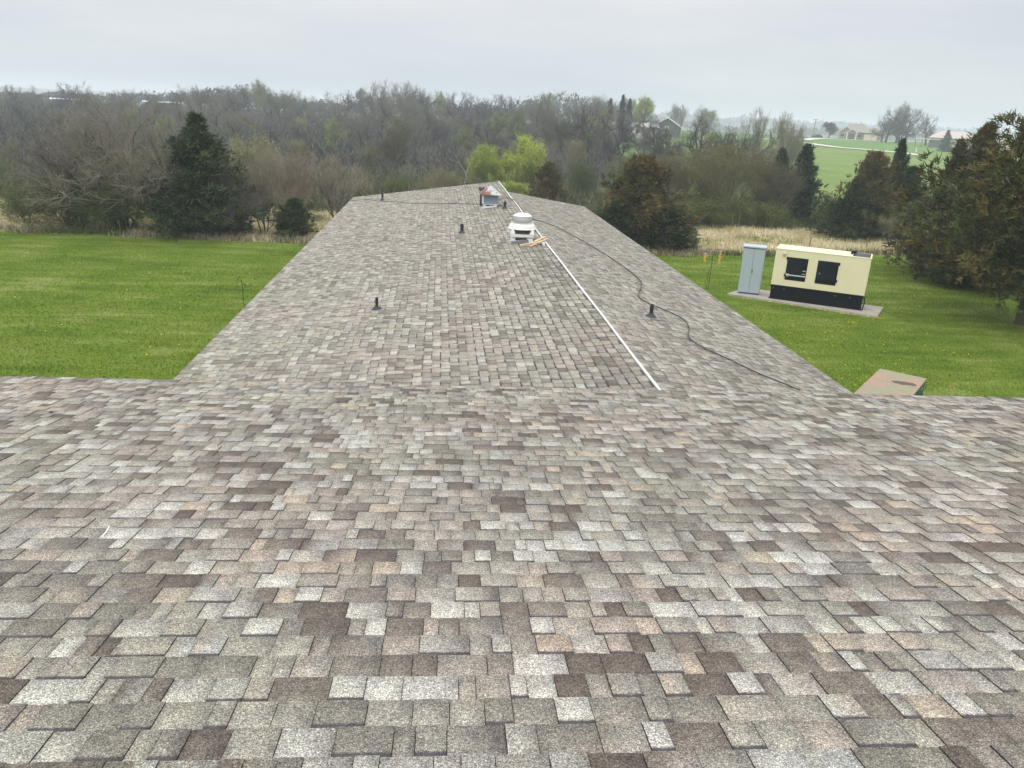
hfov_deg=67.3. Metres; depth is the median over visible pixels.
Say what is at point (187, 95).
wood tree
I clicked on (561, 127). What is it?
wood tree
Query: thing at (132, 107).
wood tree
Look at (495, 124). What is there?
wood tree
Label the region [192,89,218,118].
wood tree
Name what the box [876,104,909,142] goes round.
oak tree
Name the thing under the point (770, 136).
oak tree
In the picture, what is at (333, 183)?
bare tree
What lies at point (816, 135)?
parked car
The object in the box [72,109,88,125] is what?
wood tree
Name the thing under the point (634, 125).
wood tree
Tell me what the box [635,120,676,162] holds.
oak tree
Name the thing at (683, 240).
cedar tree
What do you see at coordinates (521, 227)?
exhaust fan
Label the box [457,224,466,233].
vent pipe
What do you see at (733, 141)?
oak tree
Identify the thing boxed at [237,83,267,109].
wood tree
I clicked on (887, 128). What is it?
oak tree
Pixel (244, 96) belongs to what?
wood tree
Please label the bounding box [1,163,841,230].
shrub layer
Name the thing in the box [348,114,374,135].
wood tree
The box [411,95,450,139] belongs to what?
wood tree
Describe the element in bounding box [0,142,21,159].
wood tree
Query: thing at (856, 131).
tan house
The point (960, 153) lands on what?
cedar tree
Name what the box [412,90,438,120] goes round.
wood tree
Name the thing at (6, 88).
wood tree
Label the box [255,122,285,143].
wood tree
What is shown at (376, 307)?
vent pipe
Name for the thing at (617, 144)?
oak tree
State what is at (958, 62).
sky
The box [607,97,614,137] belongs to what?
spruce tree
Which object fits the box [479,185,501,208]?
vent hood
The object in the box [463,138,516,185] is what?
budding tree
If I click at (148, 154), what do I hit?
bare tree
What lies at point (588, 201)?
valley brush
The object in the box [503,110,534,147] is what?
wood tree
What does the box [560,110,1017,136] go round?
wood
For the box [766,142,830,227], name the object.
cedar tree
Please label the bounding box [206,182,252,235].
cedar tree
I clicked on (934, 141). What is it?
long shed
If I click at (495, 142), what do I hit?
wood tree
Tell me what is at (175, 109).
wood tree
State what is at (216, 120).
wood tree
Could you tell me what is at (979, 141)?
cedar tree
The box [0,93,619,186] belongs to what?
wood understorey
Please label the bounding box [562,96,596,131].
wood tree
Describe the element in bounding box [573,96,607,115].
wood tree
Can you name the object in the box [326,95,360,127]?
wood tree
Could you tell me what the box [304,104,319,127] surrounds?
wood tree
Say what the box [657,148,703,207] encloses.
budding tree
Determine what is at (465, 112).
wood tree
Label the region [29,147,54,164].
wood tree
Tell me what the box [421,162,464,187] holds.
wood tree
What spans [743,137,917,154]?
driveway
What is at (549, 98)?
wood tree
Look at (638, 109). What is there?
budding tree
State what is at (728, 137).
oak tree
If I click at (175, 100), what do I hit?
wood tree
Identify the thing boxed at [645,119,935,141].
wood
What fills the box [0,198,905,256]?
meadow grass
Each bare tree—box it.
[0,110,123,224]
[16,77,224,229]
[102,117,199,210]
[195,156,272,234]
[234,145,290,233]
[257,141,324,204]
[304,152,374,217]
[677,104,688,126]
[737,107,770,148]
[741,138,788,164]
[765,111,804,157]
[772,134,806,170]
[787,127,807,165]
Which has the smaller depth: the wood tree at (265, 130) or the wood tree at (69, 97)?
the wood tree at (265, 130)
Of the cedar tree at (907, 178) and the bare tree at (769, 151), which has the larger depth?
the bare tree at (769, 151)
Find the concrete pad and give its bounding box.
[727,289,883,317]
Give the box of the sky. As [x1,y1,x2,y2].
[0,0,1023,131]
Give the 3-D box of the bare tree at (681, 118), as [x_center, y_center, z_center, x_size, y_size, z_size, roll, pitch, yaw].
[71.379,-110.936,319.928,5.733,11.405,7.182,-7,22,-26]
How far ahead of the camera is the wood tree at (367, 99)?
229.02 m
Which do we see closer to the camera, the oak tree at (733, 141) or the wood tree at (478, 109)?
the oak tree at (733, 141)
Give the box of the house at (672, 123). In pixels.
[658,117,681,137]
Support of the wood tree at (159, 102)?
on the ground at (836, 165)
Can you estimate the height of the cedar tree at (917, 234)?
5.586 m
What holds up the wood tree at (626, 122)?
on the ground at (836, 165)
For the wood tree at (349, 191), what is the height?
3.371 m
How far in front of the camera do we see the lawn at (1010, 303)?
27.93 m
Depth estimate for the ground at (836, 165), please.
185.21 m
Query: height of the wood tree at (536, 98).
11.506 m
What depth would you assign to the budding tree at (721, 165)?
90.85 m
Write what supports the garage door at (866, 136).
in the tan house at (856, 131)
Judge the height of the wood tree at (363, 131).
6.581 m
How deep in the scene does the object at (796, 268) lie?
31.54 m
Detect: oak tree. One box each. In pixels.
[558,106,603,167]
[593,112,646,162]
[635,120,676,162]
[644,130,684,160]
[645,126,690,158]
[672,113,717,164]
[690,130,727,157]
[691,123,742,159]
[719,132,743,162]
[729,131,766,165]
[742,130,781,161]
[868,116,894,141]
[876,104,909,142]
[885,100,920,142]
[888,111,917,142]
[895,109,925,141]
[915,114,937,144]
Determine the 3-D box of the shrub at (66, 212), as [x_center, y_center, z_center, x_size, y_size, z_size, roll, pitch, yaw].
[-23.490,-9.763,40.489,6.282,4.213,5.680,-9,23,-30]
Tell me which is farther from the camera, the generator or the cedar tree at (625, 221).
the cedar tree at (625, 221)
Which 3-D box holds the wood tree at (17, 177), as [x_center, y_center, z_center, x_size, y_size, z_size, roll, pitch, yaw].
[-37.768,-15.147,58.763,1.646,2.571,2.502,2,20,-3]
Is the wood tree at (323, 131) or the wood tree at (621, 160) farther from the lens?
the wood tree at (323, 131)
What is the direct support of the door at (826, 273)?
in the generator
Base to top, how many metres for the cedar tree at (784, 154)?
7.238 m
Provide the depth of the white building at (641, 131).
224.23 m
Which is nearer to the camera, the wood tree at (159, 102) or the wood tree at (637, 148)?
the wood tree at (637, 148)
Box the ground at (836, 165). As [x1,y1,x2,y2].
[0,86,1019,256]
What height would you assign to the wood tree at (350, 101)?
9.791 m
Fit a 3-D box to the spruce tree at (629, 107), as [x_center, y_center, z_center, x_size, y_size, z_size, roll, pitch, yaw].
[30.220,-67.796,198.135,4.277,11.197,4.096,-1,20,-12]
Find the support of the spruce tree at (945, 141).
on the ground at (836, 165)
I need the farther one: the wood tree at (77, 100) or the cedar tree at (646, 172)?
the wood tree at (77, 100)
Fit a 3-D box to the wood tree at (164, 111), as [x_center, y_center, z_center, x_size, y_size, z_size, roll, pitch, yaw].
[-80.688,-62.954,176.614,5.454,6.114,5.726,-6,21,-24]
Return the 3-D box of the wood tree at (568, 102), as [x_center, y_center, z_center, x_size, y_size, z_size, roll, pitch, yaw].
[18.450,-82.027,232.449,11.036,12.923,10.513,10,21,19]
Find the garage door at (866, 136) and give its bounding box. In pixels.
[863,134,876,140]
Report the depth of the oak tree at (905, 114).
295.95 m
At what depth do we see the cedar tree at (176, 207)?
40.41 m
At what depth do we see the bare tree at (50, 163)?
40.11 m
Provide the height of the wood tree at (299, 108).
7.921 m
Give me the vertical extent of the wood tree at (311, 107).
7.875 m
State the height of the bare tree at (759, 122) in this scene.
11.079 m
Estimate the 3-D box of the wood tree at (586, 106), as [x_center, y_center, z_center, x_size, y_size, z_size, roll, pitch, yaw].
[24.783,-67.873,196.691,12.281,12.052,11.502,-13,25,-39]
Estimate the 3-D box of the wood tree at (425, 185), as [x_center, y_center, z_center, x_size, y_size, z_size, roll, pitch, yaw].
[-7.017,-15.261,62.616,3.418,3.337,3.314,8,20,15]
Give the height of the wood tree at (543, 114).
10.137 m
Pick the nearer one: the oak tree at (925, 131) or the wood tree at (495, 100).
the wood tree at (495, 100)
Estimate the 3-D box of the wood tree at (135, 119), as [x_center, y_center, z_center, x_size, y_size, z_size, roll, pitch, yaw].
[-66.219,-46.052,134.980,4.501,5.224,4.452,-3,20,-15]
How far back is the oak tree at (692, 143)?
103.05 m
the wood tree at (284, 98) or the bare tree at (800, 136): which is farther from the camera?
the wood tree at (284, 98)
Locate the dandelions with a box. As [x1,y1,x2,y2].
[45,272,999,391]
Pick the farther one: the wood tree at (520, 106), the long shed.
the long shed
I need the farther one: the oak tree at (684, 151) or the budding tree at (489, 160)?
the oak tree at (684, 151)
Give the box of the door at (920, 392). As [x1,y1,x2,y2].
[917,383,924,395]
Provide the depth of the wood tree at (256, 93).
214.65 m
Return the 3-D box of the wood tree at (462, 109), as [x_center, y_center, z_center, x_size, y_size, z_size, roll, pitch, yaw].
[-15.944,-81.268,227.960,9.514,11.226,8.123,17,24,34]
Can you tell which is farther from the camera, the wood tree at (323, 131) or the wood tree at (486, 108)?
the wood tree at (486, 108)
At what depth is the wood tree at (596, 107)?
190.19 m
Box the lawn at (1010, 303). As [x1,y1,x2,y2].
[0,231,1023,397]
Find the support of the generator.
on the concrete pad
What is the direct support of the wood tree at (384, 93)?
on the ground at (836, 165)
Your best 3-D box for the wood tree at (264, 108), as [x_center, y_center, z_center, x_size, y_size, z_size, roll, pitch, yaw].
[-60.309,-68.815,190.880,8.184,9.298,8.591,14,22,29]
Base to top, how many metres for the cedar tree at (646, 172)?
5.574 m
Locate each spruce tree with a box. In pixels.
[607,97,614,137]
[614,94,627,141]
[625,98,635,139]
[935,130,953,151]
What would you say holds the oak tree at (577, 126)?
on the ground at (836, 165)
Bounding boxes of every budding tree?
[226,122,290,213]
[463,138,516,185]
[501,130,547,192]
[631,94,655,122]
[655,153,700,177]
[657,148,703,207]
[665,127,787,225]
[666,104,685,124]
[692,105,719,134]
[693,150,741,184]
[721,141,809,224]
[731,148,771,196]
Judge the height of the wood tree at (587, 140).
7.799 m
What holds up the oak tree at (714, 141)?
on the ground at (836, 165)
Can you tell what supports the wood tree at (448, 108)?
on the ground at (836, 165)
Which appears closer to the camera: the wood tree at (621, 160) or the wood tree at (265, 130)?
the wood tree at (621, 160)
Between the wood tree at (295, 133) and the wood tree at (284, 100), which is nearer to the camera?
the wood tree at (295, 133)
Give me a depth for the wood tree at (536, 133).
147.66 m
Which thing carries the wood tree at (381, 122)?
on the ground at (836, 165)
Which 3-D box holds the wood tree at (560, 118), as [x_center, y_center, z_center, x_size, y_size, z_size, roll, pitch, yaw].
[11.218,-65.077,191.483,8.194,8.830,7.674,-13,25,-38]
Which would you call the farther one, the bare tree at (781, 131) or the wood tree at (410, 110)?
the wood tree at (410, 110)
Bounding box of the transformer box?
[854,369,926,395]
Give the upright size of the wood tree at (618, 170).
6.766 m
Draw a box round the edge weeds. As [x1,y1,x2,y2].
[0,220,905,257]
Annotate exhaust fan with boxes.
[508,213,535,244]
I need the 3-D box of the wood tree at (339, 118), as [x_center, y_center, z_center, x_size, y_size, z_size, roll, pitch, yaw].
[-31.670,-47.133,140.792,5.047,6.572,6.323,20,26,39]
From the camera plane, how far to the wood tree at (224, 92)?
221.30 m
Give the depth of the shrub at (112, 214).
39.56 m
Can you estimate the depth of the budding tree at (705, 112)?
275.68 m
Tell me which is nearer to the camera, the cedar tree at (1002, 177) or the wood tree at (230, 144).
the cedar tree at (1002, 177)
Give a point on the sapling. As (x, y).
(885, 223)
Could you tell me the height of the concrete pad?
0.110 m
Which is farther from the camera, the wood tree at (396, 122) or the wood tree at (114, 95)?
the wood tree at (114, 95)
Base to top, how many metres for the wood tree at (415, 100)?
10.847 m
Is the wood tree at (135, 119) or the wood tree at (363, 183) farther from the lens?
the wood tree at (135, 119)
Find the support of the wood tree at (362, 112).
on the ground at (836, 165)
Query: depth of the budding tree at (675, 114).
317.24 m
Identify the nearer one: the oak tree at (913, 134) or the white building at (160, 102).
the white building at (160, 102)
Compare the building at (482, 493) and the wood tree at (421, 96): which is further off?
the wood tree at (421, 96)
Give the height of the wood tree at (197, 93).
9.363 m
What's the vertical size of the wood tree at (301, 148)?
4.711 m
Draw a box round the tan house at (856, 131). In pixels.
[838,123,881,140]
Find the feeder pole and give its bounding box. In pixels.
[705,249,720,287]
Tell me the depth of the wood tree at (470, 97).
237.72 m
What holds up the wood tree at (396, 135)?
on the ground at (836, 165)
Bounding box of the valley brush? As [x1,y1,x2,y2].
[0,144,601,214]
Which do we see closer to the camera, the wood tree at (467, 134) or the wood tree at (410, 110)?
the wood tree at (467, 134)
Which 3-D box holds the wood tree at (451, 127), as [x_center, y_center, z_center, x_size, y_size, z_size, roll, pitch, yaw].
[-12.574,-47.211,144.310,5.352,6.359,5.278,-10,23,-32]
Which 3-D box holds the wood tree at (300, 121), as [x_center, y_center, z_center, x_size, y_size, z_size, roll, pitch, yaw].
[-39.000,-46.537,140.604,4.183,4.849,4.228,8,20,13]
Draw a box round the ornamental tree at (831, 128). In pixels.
[822,121,838,137]
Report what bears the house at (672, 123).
on the ground at (836, 165)
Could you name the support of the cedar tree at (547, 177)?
on the ground at (836, 165)
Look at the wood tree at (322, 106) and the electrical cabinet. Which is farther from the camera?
the wood tree at (322, 106)
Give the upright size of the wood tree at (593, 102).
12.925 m
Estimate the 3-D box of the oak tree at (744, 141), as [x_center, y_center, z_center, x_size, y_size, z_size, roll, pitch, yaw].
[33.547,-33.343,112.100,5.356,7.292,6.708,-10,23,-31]
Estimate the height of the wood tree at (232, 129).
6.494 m
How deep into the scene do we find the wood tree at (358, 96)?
237.82 m
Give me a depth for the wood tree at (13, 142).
91.48 m
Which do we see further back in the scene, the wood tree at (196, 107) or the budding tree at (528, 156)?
the wood tree at (196, 107)
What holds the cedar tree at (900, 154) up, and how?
on the ground at (836, 165)
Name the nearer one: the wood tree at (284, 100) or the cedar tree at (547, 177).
the cedar tree at (547, 177)
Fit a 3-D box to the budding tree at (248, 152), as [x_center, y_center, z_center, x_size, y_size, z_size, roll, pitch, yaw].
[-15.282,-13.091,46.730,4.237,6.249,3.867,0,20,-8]
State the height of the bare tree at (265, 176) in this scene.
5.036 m
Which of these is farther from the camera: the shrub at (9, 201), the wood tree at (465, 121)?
the wood tree at (465, 121)
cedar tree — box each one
[132,111,275,241]
[152,171,207,231]
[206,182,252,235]
[264,196,318,237]
[524,161,576,203]
[592,152,702,248]
[596,198,648,244]
[635,205,705,251]
[744,145,794,221]
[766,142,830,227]
[802,181,886,240]
[823,148,911,239]
[872,165,933,240]
[881,118,1001,269]
[881,134,979,281]
[886,137,910,185]
[892,106,1023,325]
[901,190,948,263]
[924,217,1023,289]
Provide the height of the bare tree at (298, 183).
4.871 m
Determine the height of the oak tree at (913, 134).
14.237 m
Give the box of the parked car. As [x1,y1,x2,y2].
[811,134,822,137]
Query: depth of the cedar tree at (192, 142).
39.02 m
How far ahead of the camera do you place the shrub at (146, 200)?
39.64 m
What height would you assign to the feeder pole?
1.790 m
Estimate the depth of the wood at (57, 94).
396.92 m
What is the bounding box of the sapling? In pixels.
[876,213,904,242]
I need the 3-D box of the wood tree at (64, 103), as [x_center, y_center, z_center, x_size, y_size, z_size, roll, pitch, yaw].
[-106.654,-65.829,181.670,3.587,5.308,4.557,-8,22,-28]
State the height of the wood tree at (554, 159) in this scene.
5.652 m
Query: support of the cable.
on the building at (482, 493)
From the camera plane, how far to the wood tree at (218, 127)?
117.01 m
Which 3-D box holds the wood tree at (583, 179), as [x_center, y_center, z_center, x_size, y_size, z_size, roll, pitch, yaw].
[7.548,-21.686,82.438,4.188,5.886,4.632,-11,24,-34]
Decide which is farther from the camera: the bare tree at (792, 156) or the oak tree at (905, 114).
the oak tree at (905, 114)
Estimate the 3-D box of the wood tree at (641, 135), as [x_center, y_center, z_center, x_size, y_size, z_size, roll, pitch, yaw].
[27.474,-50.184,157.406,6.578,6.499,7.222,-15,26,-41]
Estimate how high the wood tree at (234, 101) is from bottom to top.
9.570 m
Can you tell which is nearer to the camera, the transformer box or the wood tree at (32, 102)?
the transformer box
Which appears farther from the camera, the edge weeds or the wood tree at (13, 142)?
the wood tree at (13, 142)
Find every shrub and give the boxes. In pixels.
[0,181,47,221]
[2,166,120,232]
[55,181,154,230]
[114,171,198,234]
[494,180,532,194]
[668,193,756,227]
[727,198,801,228]
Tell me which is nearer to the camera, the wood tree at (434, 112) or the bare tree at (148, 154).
the bare tree at (148, 154)
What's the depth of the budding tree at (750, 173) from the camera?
89.86 m
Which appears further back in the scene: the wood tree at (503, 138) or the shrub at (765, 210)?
the wood tree at (503, 138)
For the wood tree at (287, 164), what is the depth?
74.31 m
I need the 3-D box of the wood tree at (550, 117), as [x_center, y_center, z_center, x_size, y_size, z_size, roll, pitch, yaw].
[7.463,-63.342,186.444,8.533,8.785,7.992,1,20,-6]
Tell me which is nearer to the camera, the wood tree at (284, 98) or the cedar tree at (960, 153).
the cedar tree at (960, 153)
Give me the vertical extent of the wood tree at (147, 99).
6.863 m
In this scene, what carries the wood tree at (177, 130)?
on the ground at (836, 165)
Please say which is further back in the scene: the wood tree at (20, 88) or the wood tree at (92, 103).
the wood tree at (20, 88)
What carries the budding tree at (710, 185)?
on the ground at (836, 165)
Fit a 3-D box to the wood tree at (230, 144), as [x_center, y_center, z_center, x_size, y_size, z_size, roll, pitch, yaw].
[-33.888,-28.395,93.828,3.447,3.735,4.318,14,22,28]
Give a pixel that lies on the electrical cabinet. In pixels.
(752, 265)
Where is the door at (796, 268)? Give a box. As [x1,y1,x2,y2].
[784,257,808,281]
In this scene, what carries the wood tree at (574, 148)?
on the ground at (836, 165)
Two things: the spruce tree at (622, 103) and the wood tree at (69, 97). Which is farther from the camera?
the wood tree at (69, 97)
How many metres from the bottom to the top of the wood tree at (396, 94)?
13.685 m
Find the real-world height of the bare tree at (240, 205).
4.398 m
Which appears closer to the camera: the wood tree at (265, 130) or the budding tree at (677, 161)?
the budding tree at (677, 161)
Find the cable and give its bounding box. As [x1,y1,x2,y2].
[351,198,799,390]
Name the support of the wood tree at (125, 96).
on the ground at (836, 165)
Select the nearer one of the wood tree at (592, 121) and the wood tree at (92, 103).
the wood tree at (592, 121)
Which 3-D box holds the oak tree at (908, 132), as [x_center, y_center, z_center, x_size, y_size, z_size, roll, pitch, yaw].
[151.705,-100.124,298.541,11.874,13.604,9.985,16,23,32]
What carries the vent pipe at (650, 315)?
on the building at (482, 493)
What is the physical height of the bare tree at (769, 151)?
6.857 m
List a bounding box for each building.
[0,181,1023,767]
[142,100,182,110]
[612,123,658,138]
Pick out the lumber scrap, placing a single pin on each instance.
(541, 238)
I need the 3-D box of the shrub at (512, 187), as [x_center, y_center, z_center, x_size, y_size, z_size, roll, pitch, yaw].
[0.240,-15.198,63.407,4.142,3.434,5.208,-7,22,-26]
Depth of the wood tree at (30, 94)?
209.73 m
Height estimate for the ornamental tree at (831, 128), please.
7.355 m
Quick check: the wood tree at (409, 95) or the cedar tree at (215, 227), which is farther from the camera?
the wood tree at (409, 95)
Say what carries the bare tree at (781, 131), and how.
on the ground at (836, 165)
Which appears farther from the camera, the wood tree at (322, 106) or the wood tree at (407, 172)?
the wood tree at (322, 106)
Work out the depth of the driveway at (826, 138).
298.84 m
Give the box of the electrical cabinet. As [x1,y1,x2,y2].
[737,243,766,294]
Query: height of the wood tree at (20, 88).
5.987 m
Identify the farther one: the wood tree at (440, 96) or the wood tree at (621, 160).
the wood tree at (440, 96)
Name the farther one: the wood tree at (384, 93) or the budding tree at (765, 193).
the wood tree at (384, 93)
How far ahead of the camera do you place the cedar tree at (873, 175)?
50.79 m
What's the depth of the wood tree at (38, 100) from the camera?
184.66 m
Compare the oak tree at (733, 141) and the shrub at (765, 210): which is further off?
the oak tree at (733, 141)
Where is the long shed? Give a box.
[914,131,1018,151]
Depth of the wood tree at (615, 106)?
230.61 m
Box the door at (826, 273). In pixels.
[814,260,840,285]
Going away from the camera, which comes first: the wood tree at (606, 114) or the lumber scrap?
the lumber scrap
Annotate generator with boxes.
[769,244,872,310]
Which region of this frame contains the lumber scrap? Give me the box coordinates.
[534,236,545,241]
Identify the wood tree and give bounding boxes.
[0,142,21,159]
[1,94,37,129]
[2,84,20,102]
[2,170,27,186]
[5,136,20,151]
[16,87,29,102]
[18,85,43,100]
[22,94,41,108]
[29,94,49,107]
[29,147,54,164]
[55,95,67,110]
[56,82,80,104]
[67,84,90,110]
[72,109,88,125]
[88,97,97,111]
[108,91,118,106]
[115,88,141,106]
[120,107,145,129]
[127,102,146,119]
[140,89,155,106]
[149,95,167,109]
[149,98,171,117]
[152,113,177,142]
[165,98,195,128]
[165,120,186,143]
[168,92,182,107]
[170,83,208,110]
[185,96,205,113]
[190,84,206,104]
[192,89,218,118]
[195,92,233,127]
[200,86,219,109]
[211,88,246,115]
[212,125,236,143]
[214,86,236,107]
[214,110,250,144]
[215,85,249,121]
[223,137,245,157]
[234,88,257,111]
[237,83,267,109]
[245,78,268,113]
[255,89,281,122]
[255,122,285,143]
[258,86,298,120]
[267,150,311,188]
[271,88,298,112]
[273,92,292,112]
[281,97,310,119]
[282,136,313,164]
[284,118,317,146]
[290,117,309,136]
[293,90,318,116]
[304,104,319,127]
[305,96,324,115]
[313,90,341,113]
[313,125,335,139]
[322,118,349,152]
[323,110,348,137]
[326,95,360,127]
[338,92,359,114]
[338,180,362,200]
[340,115,376,150]
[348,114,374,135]
[351,87,366,117]
[353,100,379,124]
[355,81,386,117]
[355,142,384,171]
[358,179,374,193]
[365,77,398,112]
[365,87,402,137]
[369,93,400,117]
[369,122,414,173]
[382,97,426,126]
[384,172,413,193]
[385,112,414,144]
[390,80,420,112]
[393,84,421,125]
[398,163,425,189]
[400,90,432,115]
[405,177,445,190]
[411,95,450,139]
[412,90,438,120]
[419,116,451,150]
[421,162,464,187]
[424,107,440,122]
[432,91,447,120]
[432,116,455,142]
[434,93,464,129]
[444,90,471,121]
[449,124,475,153]
[452,101,488,128]
[452,108,482,138]
[452,147,471,173]
[454,93,477,119]
[469,96,493,130]
[469,119,501,152]
[470,97,494,126]
[480,96,514,132]
[482,110,514,139]
[484,92,505,115]
[492,129,511,153]
[495,94,521,119]
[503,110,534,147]
[504,105,525,127]
[507,142,547,177]
[511,99,529,115]
[522,92,553,134]
[523,120,550,142]
[527,101,559,141]
[528,94,557,118]
[528,107,560,130]
[540,116,581,152]
[542,92,559,111]
[543,139,577,179]
[550,106,573,125]
[556,90,579,122]
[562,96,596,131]
[562,138,590,166]
[564,159,601,199]
[571,121,604,157]
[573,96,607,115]
[579,92,606,115]
[580,116,599,133]
[584,96,629,134]
[584,103,603,128]
[594,102,634,146]
[595,99,633,120]
[602,159,645,201]
[604,149,629,180]
[613,112,635,135]
[625,99,670,135]
[628,147,651,156]
[630,132,654,154]
[631,124,655,147]
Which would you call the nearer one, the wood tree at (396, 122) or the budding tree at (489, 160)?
the budding tree at (489, 160)
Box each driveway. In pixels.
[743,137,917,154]
[786,138,890,141]
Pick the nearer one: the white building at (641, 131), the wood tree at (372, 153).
the wood tree at (372, 153)
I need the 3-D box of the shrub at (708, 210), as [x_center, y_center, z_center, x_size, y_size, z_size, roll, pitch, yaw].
[14.092,-12.449,55.345,7.853,3.090,7.100,4,20,4]
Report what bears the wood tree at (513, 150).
on the ground at (836, 165)
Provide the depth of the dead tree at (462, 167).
84.77 m
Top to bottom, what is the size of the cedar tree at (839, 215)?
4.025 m
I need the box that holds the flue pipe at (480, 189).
[479,186,484,205]
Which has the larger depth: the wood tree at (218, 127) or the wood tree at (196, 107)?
the wood tree at (196, 107)
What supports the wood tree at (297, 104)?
on the ground at (836, 165)
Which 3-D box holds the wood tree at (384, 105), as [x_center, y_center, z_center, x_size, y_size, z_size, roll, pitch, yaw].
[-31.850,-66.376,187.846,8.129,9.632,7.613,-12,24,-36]
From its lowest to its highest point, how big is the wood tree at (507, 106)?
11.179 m
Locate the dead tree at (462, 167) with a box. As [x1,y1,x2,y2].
[450,143,478,183]
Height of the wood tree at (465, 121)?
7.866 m
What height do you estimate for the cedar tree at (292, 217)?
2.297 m
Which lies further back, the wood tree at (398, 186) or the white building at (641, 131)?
the white building at (641, 131)
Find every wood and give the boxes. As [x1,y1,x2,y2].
[0,84,608,119]
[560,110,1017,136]
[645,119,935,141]
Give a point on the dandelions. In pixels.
(706, 281)
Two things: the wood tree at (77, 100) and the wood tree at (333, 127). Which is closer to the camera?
the wood tree at (333, 127)
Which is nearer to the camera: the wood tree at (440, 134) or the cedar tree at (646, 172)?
the cedar tree at (646, 172)
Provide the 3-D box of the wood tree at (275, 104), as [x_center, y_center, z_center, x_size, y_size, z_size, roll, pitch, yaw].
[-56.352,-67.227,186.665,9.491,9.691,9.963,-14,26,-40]
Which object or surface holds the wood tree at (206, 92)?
on the ground at (836, 165)
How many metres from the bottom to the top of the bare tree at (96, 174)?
7.780 m
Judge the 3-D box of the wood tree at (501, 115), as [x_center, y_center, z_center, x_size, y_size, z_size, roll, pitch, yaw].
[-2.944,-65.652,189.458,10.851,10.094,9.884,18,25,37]
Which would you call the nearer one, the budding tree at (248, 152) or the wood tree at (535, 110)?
the budding tree at (248, 152)
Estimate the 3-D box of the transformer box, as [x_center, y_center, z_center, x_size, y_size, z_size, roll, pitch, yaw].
[8.282,0.868,17.283,1.230,1.608,3.300,17,24,34]
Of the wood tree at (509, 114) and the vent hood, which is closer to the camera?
the vent hood
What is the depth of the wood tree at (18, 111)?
133.27 m
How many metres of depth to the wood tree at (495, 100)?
237.41 m
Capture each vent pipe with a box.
[368,297,384,311]
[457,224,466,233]
[641,304,660,319]
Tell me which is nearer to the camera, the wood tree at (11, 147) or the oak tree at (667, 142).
the wood tree at (11, 147)
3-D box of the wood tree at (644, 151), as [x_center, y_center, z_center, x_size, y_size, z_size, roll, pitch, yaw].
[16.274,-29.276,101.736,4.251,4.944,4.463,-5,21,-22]
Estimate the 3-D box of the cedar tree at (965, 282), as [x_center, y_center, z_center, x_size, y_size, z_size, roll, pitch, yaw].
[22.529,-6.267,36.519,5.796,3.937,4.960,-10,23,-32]
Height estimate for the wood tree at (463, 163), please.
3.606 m
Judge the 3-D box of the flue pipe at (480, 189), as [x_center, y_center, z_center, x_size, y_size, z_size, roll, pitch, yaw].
[-1.198,-7.347,30.142,0.244,0.780,0.244,1,20,-6]

